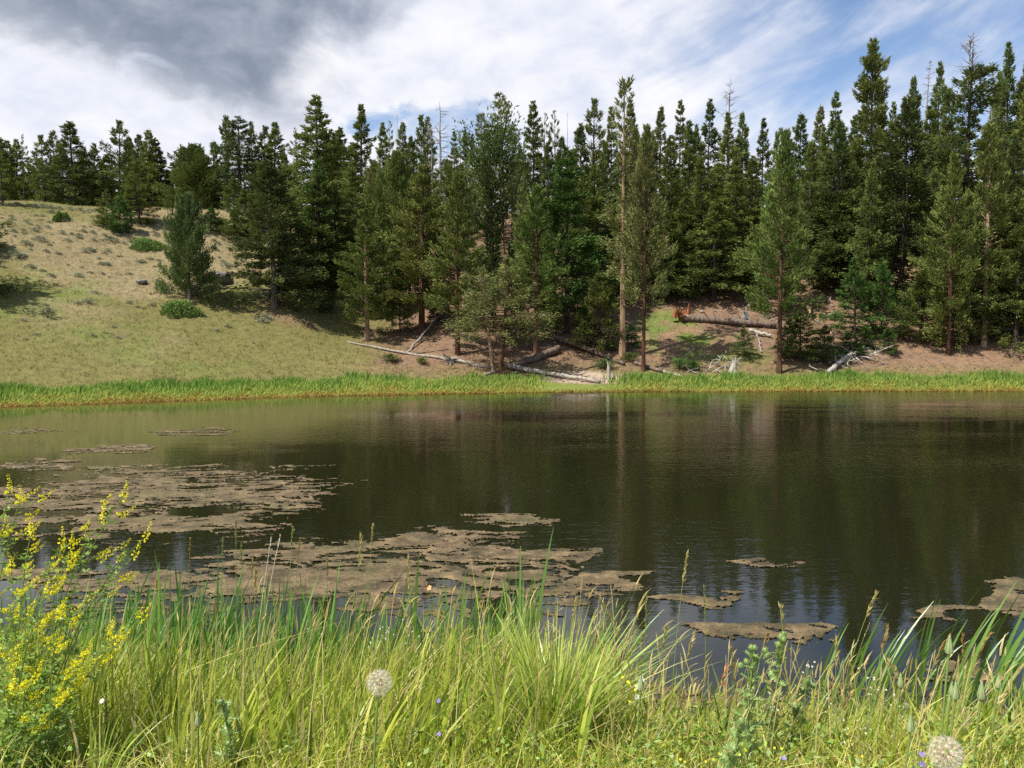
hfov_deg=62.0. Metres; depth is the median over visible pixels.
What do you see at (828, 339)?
young fir
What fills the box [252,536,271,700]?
grass stalk
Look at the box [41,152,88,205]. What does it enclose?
fir tree
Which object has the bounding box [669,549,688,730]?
grass stalk
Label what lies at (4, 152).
fir tree
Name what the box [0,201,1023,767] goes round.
ground
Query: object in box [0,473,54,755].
sweet clover
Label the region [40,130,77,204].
pine tree
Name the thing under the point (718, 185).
fir tree
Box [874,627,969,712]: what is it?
cattail clump
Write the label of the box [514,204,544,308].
pine tree
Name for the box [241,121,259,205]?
pine tree
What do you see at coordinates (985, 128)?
pine tree
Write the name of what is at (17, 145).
fir tree
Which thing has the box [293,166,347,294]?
fir tree
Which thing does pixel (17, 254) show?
sagebrush
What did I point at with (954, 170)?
pine tree
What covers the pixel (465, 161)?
pine tree
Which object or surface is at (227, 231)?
young fir
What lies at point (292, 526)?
grass stalk
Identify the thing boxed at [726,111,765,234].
fir tree
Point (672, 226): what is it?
fir tree
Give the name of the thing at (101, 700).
wildflower
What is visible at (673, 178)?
fir tree
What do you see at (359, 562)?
grass stalk
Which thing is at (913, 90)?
fir tree
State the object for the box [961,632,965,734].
grass stalk
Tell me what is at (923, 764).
wildflower
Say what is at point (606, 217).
pine tree
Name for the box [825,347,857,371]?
driftwood log
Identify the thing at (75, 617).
sweet clover
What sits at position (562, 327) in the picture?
young fir
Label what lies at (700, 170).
fir tree
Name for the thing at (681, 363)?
conifer shrub
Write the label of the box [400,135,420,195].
pine tree
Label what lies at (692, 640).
grass stalk
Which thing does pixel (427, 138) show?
fir tree
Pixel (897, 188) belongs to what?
fir tree
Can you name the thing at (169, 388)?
shore grass
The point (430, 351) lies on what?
fallen log
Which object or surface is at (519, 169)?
pine tree
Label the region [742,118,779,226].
fir tree
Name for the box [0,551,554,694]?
cattail leaves
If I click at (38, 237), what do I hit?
sagebrush
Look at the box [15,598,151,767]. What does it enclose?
sweet clover
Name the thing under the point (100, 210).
young fir
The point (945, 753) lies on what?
salsify seed head
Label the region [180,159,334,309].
fir tree
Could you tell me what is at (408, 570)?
grass stalk
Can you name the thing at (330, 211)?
fir tree
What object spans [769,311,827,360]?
young fir
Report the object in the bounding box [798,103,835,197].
fir tree
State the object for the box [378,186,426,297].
fir tree
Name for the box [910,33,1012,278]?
fir tree
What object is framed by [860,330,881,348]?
young fir
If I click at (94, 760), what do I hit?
grass tussock
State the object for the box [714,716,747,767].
thistle
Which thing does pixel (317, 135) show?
fir tree
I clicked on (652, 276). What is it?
fir tree
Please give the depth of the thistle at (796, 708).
3.20 m
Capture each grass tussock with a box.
[80,707,186,767]
[172,703,307,767]
[337,676,457,766]
[403,629,614,754]
[430,588,699,746]
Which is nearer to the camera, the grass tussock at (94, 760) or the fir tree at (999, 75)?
the grass tussock at (94, 760)
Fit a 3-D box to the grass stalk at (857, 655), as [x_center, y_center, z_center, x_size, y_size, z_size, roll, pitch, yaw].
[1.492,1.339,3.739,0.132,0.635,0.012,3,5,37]
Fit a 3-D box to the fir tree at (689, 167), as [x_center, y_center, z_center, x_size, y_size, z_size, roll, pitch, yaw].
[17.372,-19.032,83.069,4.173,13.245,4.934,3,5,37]
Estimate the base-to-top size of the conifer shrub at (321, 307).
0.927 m
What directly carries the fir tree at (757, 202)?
on the ground at (124, 331)
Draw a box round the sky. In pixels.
[0,0,1023,210]
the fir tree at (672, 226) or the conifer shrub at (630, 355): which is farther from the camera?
the fir tree at (672, 226)
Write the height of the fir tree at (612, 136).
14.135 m
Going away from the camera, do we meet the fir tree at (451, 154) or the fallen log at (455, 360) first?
the fallen log at (455, 360)
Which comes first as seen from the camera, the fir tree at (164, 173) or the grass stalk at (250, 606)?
the grass stalk at (250, 606)
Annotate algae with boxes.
[0,427,1023,709]
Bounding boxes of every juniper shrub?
[51,210,70,221]
[128,236,168,251]
[160,299,204,318]
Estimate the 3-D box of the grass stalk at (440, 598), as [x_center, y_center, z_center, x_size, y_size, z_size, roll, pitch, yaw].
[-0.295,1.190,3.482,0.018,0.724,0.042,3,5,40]
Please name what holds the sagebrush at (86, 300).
on the ground at (124, 331)
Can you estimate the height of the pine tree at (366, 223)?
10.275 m
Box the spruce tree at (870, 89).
[832,37,909,257]
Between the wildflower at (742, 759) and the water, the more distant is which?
the water
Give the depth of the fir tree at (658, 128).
88.15 m
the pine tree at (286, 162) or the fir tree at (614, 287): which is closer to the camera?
the fir tree at (614, 287)
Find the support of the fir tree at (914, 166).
on the ground at (124, 331)
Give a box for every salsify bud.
[194,710,200,767]
[636,674,643,767]
[893,672,903,753]
[905,713,914,767]
[938,633,953,767]
[944,681,952,746]
[947,680,959,767]
[972,680,985,767]
[988,673,1001,766]
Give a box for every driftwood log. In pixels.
[800,292,811,314]
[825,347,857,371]
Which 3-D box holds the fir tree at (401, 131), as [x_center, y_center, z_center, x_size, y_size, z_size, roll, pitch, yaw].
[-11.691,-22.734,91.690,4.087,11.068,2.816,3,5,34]
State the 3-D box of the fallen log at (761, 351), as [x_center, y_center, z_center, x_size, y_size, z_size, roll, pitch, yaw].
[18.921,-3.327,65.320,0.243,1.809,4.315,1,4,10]
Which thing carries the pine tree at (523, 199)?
on the ground at (124, 331)
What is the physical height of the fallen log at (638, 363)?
1.226 m
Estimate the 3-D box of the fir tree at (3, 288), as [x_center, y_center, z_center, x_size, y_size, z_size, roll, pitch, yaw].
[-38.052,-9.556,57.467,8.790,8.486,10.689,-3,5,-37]
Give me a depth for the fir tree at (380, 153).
88.33 m
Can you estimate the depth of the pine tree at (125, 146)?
98.01 m
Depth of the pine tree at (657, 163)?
88.15 m
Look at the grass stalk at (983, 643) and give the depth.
3.29 m
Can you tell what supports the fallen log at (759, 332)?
on the ground at (124, 331)
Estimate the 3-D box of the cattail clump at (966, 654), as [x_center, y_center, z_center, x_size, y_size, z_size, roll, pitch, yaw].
[2.888,1.733,5.520,0.544,1.028,0.397,-3,5,-38]
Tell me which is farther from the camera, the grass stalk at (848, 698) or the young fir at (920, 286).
the young fir at (920, 286)
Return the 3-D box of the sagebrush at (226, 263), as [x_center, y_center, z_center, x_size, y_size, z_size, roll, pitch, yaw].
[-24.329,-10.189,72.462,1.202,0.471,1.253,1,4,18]
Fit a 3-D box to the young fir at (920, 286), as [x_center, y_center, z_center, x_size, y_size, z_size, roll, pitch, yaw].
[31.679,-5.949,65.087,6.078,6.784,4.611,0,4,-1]
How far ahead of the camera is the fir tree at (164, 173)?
96.96 m
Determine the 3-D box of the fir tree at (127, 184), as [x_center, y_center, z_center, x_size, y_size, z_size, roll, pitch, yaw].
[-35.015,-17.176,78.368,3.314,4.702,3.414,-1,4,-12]
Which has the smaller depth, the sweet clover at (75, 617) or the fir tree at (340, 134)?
the sweet clover at (75, 617)
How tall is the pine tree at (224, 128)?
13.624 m
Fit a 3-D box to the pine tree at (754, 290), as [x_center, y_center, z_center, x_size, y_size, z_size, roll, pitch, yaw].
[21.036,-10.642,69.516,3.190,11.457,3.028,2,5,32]
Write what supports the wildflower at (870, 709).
on the ground at (124, 331)
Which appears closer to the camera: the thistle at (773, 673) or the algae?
the thistle at (773, 673)
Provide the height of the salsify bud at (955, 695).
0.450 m
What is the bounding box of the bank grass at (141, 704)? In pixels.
[0,555,1023,767]
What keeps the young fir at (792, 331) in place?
on the ground at (124, 331)
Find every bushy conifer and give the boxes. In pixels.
[149,142,241,209]
[156,191,221,299]
[358,149,434,261]
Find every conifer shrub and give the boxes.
[89,217,114,224]
[106,224,125,233]
[134,217,156,224]
[152,280,168,293]
[209,217,231,229]
[315,304,328,312]
[324,302,335,312]
[377,352,400,361]
[416,357,428,364]
[591,359,616,369]
[620,352,638,361]
[670,356,687,368]
[684,359,701,370]
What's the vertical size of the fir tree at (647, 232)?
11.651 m
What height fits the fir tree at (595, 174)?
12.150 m
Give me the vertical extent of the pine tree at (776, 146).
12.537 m
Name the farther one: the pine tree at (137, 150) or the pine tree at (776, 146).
the pine tree at (137, 150)
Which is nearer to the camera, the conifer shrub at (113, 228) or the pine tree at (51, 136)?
the conifer shrub at (113, 228)
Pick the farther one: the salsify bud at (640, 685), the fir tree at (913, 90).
the fir tree at (913, 90)
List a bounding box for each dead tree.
[412,102,467,235]
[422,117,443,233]
[714,79,742,165]
[922,61,934,151]
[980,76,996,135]
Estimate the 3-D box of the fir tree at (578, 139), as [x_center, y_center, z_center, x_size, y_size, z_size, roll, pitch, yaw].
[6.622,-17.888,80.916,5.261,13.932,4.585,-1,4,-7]
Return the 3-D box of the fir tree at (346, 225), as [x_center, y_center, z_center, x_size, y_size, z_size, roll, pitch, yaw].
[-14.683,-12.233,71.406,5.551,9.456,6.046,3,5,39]
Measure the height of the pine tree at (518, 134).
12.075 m
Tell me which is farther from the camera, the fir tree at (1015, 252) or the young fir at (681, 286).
the young fir at (681, 286)
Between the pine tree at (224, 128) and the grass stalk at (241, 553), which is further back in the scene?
the pine tree at (224, 128)
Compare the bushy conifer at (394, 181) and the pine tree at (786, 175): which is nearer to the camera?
the pine tree at (786, 175)
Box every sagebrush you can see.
[6,249,21,254]
[10,251,25,257]
[18,239,31,244]
[24,264,37,267]
[32,235,47,240]
[40,306,53,311]
[79,299,95,303]
[83,247,95,250]
[102,236,119,240]
[219,261,233,266]
[255,317,269,321]
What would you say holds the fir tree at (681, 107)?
on the ground at (124, 331)
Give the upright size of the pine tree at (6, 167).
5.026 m
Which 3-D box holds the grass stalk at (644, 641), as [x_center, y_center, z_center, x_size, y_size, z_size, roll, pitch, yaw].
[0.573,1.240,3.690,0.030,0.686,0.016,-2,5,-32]
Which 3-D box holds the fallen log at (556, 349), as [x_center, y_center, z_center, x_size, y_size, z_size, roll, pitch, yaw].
[1.689,-1.901,60.982,0.654,1.717,5.295,4,6,44]
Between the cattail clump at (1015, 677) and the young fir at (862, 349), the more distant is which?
the young fir at (862, 349)
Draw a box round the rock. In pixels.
[136,279,147,284]
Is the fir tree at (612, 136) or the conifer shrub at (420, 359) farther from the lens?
the fir tree at (612, 136)
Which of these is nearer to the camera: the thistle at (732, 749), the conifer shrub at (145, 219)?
the thistle at (732, 749)
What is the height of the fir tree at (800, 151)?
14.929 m
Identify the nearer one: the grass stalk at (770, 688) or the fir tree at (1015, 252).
the grass stalk at (770, 688)
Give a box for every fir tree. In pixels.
[0,137,32,200]
[0,140,30,199]
[0,219,28,296]
[3,139,34,200]
[31,120,118,206]
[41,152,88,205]
[66,146,99,203]
[88,154,126,206]
[111,136,140,204]
[114,173,149,219]
[132,128,165,206]
[142,140,171,206]
[166,162,181,188]
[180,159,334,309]
[200,115,267,207]
[222,188,264,237]
[254,121,294,207]
[260,201,330,293]
[272,152,304,207]
[280,93,352,224]
[280,158,357,289]
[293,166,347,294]
[305,130,340,205]
[314,181,361,289]
[328,129,344,179]
[333,126,349,205]
[333,162,377,276]
[336,142,368,208]
[341,104,376,244]
[357,203,401,313]
[370,122,391,216]
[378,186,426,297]
[395,122,407,161]
[418,116,442,212]
[426,159,448,209]
[443,131,462,221]
[461,131,475,199]
[506,146,619,333]
[513,100,547,231]
[529,141,570,277]
[546,136,567,229]
[546,146,601,263]
[556,164,642,299]
[557,171,608,308]
[563,122,611,248]
[598,186,649,305]
[600,106,621,231]
[614,99,640,211]
[617,160,664,286]
[626,237,678,299]
[640,210,702,301]
[649,104,676,223]
[652,135,697,253]
[656,187,710,282]
[661,99,691,216]
[666,198,753,301]
[667,119,705,237]
[677,155,729,276]
[678,98,726,214]
[697,160,740,275]
[700,156,761,291]
[710,112,751,233]
[710,219,751,292]
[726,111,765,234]
[733,198,789,287]
[737,154,777,241]
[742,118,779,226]
[760,166,814,301]
[778,112,808,249]
[783,190,846,271]
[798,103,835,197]
[798,120,875,289]
[799,193,873,295]
[801,173,849,241]
[804,128,841,266]
[816,90,848,192]
[835,116,863,209]
[841,94,960,303]
[845,160,896,313]
[855,115,902,205]
[871,165,910,258]
[881,101,905,223]
[884,157,926,255]
[898,75,942,226]
[905,105,949,245]
[909,61,956,217]
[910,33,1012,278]
[930,87,973,221]
[941,202,985,307]
[960,233,1023,339]
[969,186,1023,354]
[971,184,1014,298]
[972,134,1023,293]
[975,71,1005,202]
[980,41,1023,222]
[981,61,1023,195]
[1000,262,1023,334]
[1006,92,1023,245]
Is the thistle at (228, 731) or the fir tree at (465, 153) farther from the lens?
the fir tree at (465, 153)
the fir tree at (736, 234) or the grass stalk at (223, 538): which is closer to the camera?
the grass stalk at (223, 538)
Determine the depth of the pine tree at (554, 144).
91.15 m
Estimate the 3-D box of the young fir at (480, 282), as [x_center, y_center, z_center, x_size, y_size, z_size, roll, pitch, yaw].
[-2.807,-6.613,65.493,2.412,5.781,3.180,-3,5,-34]
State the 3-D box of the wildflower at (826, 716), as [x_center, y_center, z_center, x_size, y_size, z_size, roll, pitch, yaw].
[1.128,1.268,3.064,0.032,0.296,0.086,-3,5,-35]
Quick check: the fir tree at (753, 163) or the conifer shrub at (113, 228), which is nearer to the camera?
the conifer shrub at (113, 228)
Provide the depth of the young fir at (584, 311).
63.61 m
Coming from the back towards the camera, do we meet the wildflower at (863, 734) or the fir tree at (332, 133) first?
the fir tree at (332, 133)
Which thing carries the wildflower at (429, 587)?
on the ground at (124, 331)
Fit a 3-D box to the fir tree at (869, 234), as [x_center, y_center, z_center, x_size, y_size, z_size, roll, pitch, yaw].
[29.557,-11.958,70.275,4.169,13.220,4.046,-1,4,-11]
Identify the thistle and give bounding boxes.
[213,697,248,767]
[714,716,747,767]
[726,643,770,767]
[761,630,790,757]
[783,677,815,755]
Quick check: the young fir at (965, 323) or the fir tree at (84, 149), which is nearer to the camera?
the young fir at (965, 323)
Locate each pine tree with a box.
[0,152,23,204]
[13,134,34,200]
[25,134,55,202]
[27,171,40,201]
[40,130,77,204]
[75,143,115,206]
[98,119,139,203]
[113,134,154,204]
[119,160,166,224]
[161,187,178,214]
[205,142,228,209]
[212,114,243,208]
[217,176,243,212]
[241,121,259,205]
[244,125,277,199]
[284,127,307,204]
[332,207,401,340]
[342,159,390,254]
[373,163,479,334]
[384,121,394,154]
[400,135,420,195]
[406,114,435,209]
[418,170,499,355]
[425,159,476,247]
[443,265,561,374]
[444,264,526,373]
[449,188,483,294]
[453,134,466,186]
[459,133,479,226]
[463,112,498,234]
[465,91,522,255]
[470,143,508,243]
[499,123,534,235]
[500,240,527,326]
[502,184,571,353]
[510,179,532,257]
[514,146,524,207]
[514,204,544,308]
[529,113,553,186]
[543,111,561,188]
[574,97,615,221]
[588,140,620,244]
[597,75,654,359]
[613,124,655,268]
[615,123,677,371]
[647,136,664,229]
[681,124,712,197]
[732,127,824,373]
[747,184,789,319]
[757,131,786,226]
[788,141,834,275]
[903,168,954,303]
[907,150,993,355]
[942,122,1023,346]
[971,111,1011,188]
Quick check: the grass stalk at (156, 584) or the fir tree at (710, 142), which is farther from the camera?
the fir tree at (710, 142)
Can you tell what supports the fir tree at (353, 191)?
on the ground at (124, 331)
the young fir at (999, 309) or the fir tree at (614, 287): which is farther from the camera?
the fir tree at (614, 287)
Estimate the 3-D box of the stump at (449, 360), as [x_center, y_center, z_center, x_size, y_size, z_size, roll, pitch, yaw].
[-4.208,-1.742,59.624,1.554,0.898,1.704,4,5,42]
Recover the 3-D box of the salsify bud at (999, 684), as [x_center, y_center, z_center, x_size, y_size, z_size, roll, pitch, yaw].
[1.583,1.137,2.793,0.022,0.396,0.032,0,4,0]
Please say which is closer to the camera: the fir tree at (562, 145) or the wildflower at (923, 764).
the wildflower at (923, 764)
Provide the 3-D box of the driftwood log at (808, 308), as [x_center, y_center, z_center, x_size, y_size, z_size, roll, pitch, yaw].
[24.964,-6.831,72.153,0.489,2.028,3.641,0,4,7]
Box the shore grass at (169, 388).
[0,366,1023,406]
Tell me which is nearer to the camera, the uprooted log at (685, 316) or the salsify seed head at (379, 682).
the salsify seed head at (379, 682)
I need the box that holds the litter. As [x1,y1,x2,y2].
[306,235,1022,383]
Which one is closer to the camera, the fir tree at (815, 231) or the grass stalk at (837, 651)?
the grass stalk at (837, 651)
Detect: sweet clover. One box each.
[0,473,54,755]
[0,517,86,767]
[0,640,88,767]
[6,480,151,762]
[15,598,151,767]
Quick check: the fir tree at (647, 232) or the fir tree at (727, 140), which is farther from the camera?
the fir tree at (727, 140)
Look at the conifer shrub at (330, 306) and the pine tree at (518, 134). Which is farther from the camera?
the pine tree at (518, 134)
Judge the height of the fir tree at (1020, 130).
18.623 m
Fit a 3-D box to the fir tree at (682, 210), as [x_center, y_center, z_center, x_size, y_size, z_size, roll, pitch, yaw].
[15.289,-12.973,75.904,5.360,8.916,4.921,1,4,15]
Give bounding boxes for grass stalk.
[155,578,158,679]
[188,537,190,683]
[220,537,224,684]
[235,520,237,673]
[240,542,242,679]
[247,553,253,696]
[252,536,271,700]
[254,567,257,684]
[256,536,279,690]
[285,525,294,701]
[290,538,300,682]
[325,557,329,674]
[353,534,362,704]
[365,523,373,695]
[377,591,382,715]
[407,555,411,685]
[438,589,442,694]
[524,578,532,647]
[567,596,577,647]
[599,596,644,725]
[642,593,647,725]
[653,625,668,734]
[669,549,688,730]
[673,630,695,742]
[703,585,705,686]
[712,664,729,745]
[730,645,737,730]
[750,630,772,722]
[764,673,791,767]
[778,602,788,720]
[827,689,854,759]
[834,635,839,737]
[837,590,878,719]
[842,622,869,712]
[870,622,888,727]
[886,657,916,730]
[915,639,946,737]
[956,631,994,718]
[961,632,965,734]
[986,691,1007,730]
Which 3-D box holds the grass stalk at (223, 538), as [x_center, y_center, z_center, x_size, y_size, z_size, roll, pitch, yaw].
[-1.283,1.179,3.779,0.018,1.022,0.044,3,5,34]
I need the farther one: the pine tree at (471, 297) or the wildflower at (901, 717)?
the pine tree at (471, 297)
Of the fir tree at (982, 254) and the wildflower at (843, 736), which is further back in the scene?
the fir tree at (982, 254)
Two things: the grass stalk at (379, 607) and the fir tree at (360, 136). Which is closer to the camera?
the grass stalk at (379, 607)
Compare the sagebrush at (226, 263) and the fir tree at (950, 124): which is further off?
the fir tree at (950, 124)
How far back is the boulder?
68.68 m
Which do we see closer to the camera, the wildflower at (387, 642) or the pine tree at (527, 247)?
the wildflower at (387, 642)
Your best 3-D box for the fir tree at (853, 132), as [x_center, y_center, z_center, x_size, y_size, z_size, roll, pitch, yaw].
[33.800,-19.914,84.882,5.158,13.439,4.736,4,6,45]
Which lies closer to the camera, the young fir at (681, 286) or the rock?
the rock
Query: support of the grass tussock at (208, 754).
on the ground at (124, 331)
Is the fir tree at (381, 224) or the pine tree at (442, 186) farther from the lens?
the pine tree at (442, 186)
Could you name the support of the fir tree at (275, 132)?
on the ground at (124, 331)
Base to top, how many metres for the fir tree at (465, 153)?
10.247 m
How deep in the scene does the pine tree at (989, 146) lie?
62.96 m
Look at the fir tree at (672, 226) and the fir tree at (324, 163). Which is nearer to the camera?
the fir tree at (672, 226)
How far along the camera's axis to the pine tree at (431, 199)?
64.72 m
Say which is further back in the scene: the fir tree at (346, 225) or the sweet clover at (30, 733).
the fir tree at (346, 225)
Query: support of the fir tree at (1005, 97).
on the ground at (124, 331)
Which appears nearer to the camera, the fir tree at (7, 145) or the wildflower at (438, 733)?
the wildflower at (438, 733)
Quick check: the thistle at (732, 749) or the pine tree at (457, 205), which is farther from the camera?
the pine tree at (457, 205)
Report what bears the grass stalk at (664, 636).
on the ground at (124, 331)
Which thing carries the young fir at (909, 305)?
on the ground at (124, 331)
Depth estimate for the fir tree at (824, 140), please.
78.30 m
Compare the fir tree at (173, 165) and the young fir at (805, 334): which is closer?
the young fir at (805, 334)
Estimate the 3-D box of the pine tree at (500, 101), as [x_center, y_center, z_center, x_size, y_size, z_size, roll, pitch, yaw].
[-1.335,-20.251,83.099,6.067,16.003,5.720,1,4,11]
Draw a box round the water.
[0,391,1023,715]
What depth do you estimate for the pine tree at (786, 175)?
59.05 m
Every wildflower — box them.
[99,698,104,766]
[377,619,395,661]
[377,628,385,702]
[394,619,418,680]
[399,628,413,691]
[427,585,431,688]
[436,698,440,767]
[436,732,440,767]
[621,676,636,758]
[632,677,644,758]
[738,748,745,767]
[767,698,780,760]
[768,691,776,745]
[772,747,783,767]
[800,661,814,767]
[815,699,834,739]
[838,717,860,763]
[856,717,870,764]
[858,668,894,766]
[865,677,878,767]
[890,703,910,746]
[914,751,925,767]
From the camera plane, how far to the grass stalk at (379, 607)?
3.57 m
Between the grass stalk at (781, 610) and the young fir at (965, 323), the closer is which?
the grass stalk at (781, 610)
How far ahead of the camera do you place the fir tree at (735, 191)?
74.56 m
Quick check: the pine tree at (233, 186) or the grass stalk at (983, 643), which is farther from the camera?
the pine tree at (233, 186)
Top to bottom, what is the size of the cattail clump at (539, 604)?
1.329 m
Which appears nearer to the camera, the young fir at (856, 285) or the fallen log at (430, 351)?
the fallen log at (430, 351)
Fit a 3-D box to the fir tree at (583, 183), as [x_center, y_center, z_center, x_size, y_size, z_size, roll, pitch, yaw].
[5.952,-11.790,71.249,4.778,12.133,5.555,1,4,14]
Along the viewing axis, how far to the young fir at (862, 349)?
62.38 m
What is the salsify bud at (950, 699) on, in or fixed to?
on the ground at (124, 331)
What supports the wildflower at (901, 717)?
on the ground at (124, 331)
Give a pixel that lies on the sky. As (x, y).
(173, 69)
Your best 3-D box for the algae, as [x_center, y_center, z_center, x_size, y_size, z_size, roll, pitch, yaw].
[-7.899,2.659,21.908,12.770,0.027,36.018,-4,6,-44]
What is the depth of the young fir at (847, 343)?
62.35 m
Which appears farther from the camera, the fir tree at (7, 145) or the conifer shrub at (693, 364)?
the fir tree at (7, 145)
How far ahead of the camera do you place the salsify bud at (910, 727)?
2.48 m
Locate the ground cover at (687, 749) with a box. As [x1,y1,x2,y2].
[4,696,1023,767]
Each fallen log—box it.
[347,341,490,368]
[407,315,439,351]
[415,348,448,353]
[505,363,600,383]
[507,345,561,369]
[553,334,624,364]
[577,359,619,370]
[633,361,662,372]
[749,327,771,336]
[755,329,762,352]
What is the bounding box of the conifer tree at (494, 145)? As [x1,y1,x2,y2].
[442,93,540,332]
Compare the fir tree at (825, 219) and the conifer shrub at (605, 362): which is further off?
the fir tree at (825, 219)
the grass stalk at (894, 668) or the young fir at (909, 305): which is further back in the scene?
the young fir at (909, 305)
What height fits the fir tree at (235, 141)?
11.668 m
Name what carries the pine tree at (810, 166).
on the ground at (124, 331)
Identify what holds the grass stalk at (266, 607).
on the ground at (124, 331)
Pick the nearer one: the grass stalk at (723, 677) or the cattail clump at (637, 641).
the grass stalk at (723, 677)
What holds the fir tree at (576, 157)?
on the ground at (124, 331)
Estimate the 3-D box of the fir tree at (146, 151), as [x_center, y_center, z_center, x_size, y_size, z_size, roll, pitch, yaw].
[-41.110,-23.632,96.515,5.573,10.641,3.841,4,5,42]
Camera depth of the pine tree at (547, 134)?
90.33 m
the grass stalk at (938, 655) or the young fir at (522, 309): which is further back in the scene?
the young fir at (522, 309)
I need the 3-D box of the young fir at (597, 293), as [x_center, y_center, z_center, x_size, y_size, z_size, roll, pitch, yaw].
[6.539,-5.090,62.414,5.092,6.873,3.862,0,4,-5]
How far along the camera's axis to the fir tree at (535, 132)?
86.22 m
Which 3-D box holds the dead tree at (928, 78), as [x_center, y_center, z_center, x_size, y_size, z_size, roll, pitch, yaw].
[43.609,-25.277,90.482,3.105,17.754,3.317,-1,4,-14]
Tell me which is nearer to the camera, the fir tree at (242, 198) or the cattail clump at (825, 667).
the cattail clump at (825, 667)
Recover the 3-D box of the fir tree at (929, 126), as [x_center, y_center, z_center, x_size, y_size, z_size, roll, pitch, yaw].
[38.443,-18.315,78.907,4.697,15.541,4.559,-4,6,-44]
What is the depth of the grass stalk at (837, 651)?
3.17 m
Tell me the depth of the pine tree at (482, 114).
88.23 m
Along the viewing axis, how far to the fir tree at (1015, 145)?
68.56 m
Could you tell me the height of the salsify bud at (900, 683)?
0.394 m
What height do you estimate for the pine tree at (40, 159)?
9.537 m
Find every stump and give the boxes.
[436,353,459,363]
[607,363,612,382]
[728,356,741,373]
[733,357,738,373]
[735,308,751,319]
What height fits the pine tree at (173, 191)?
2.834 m
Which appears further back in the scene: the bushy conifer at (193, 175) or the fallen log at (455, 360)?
the bushy conifer at (193, 175)
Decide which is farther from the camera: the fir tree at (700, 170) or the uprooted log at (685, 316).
the fir tree at (700, 170)
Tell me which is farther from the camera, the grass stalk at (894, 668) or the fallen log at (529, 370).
the fallen log at (529, 370)
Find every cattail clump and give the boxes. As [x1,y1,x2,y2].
[455,606,504,661]
[511,527,553,656]
[562,589,633,679]
[587,610,684,689]
[815,619,883,714]
[848,602,964,727]
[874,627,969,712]
[911,586,1004,716]
[950,613,1023,720]
[958,581,1023,722]
[1004,609,1023,711]
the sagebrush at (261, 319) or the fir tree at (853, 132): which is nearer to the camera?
the sagebrush at (261, 319)
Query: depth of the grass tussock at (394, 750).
2.97 m
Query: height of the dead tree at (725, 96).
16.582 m
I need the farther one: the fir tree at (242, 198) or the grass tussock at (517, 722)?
the fir tree at (242, 198)
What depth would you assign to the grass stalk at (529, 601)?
3.88 m
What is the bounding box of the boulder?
[213,271,232,283]
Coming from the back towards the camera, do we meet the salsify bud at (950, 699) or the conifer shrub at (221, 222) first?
the conifer shrub at (221, 222)
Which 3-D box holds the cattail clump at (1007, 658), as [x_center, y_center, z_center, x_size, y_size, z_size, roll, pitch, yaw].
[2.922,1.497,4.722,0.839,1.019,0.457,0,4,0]
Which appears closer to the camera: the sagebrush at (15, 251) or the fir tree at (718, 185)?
the sagebrush at (15, 251)
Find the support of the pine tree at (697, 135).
on the ground at (124, 331)
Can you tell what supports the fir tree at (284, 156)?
on the ground at (124, 331)
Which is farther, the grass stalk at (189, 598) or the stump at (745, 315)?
the stump at (745, 315)
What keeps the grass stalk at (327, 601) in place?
on the ground at (124, 331)
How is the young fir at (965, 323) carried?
on the ground at (124, 331)
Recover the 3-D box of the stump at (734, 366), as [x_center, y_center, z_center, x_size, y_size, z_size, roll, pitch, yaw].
[15.581,-1.103,59.178,0.727,1.739,1.357,0,4,0]
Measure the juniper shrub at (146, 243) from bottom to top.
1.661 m
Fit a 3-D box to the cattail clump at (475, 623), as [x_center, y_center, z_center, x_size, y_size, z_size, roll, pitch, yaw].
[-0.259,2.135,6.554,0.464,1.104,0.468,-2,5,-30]
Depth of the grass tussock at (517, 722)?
3.15 m
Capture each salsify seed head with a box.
[366,669,392,767]
[925,734,965,767]
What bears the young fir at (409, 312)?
on the ground at (124, 331)
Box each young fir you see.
[89,187,118,225]
[103,193,135,232]
[200,204,223,232]
[218,210,254,239]
[377,252,419,334]
[412,220,464,322]
[459,266,495,329]
[498,271,541,341]
[538,284,569,337]
[567,267,631,351]
[573,290,602,345]
[626,323,641,346]
[665,266,693,291]
[729,324,758,357]
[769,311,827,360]
[773,318,803,357]
[790,323,847,363]
[817,255,888,338]
[831,334,861,355]
[849,336,873,357]
[856,260,918,338]
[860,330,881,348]
[874,327,899,353]
[885,263,956,343]
[889,293,926,320]
[907,300,962,345]
[921,252,977,351]
[944,303,999,344]
[970,279,1020,335]
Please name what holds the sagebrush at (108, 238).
on the ground at (124, 331)
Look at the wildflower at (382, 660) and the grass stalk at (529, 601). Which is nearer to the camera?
the wildflower at (382, 660)
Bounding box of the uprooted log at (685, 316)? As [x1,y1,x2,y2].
[671,302,776,327]
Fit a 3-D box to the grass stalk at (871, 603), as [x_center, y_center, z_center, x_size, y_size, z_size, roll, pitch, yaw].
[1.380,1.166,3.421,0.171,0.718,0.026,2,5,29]
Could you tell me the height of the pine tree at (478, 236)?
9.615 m
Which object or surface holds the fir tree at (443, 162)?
on the ground at (124, 331)

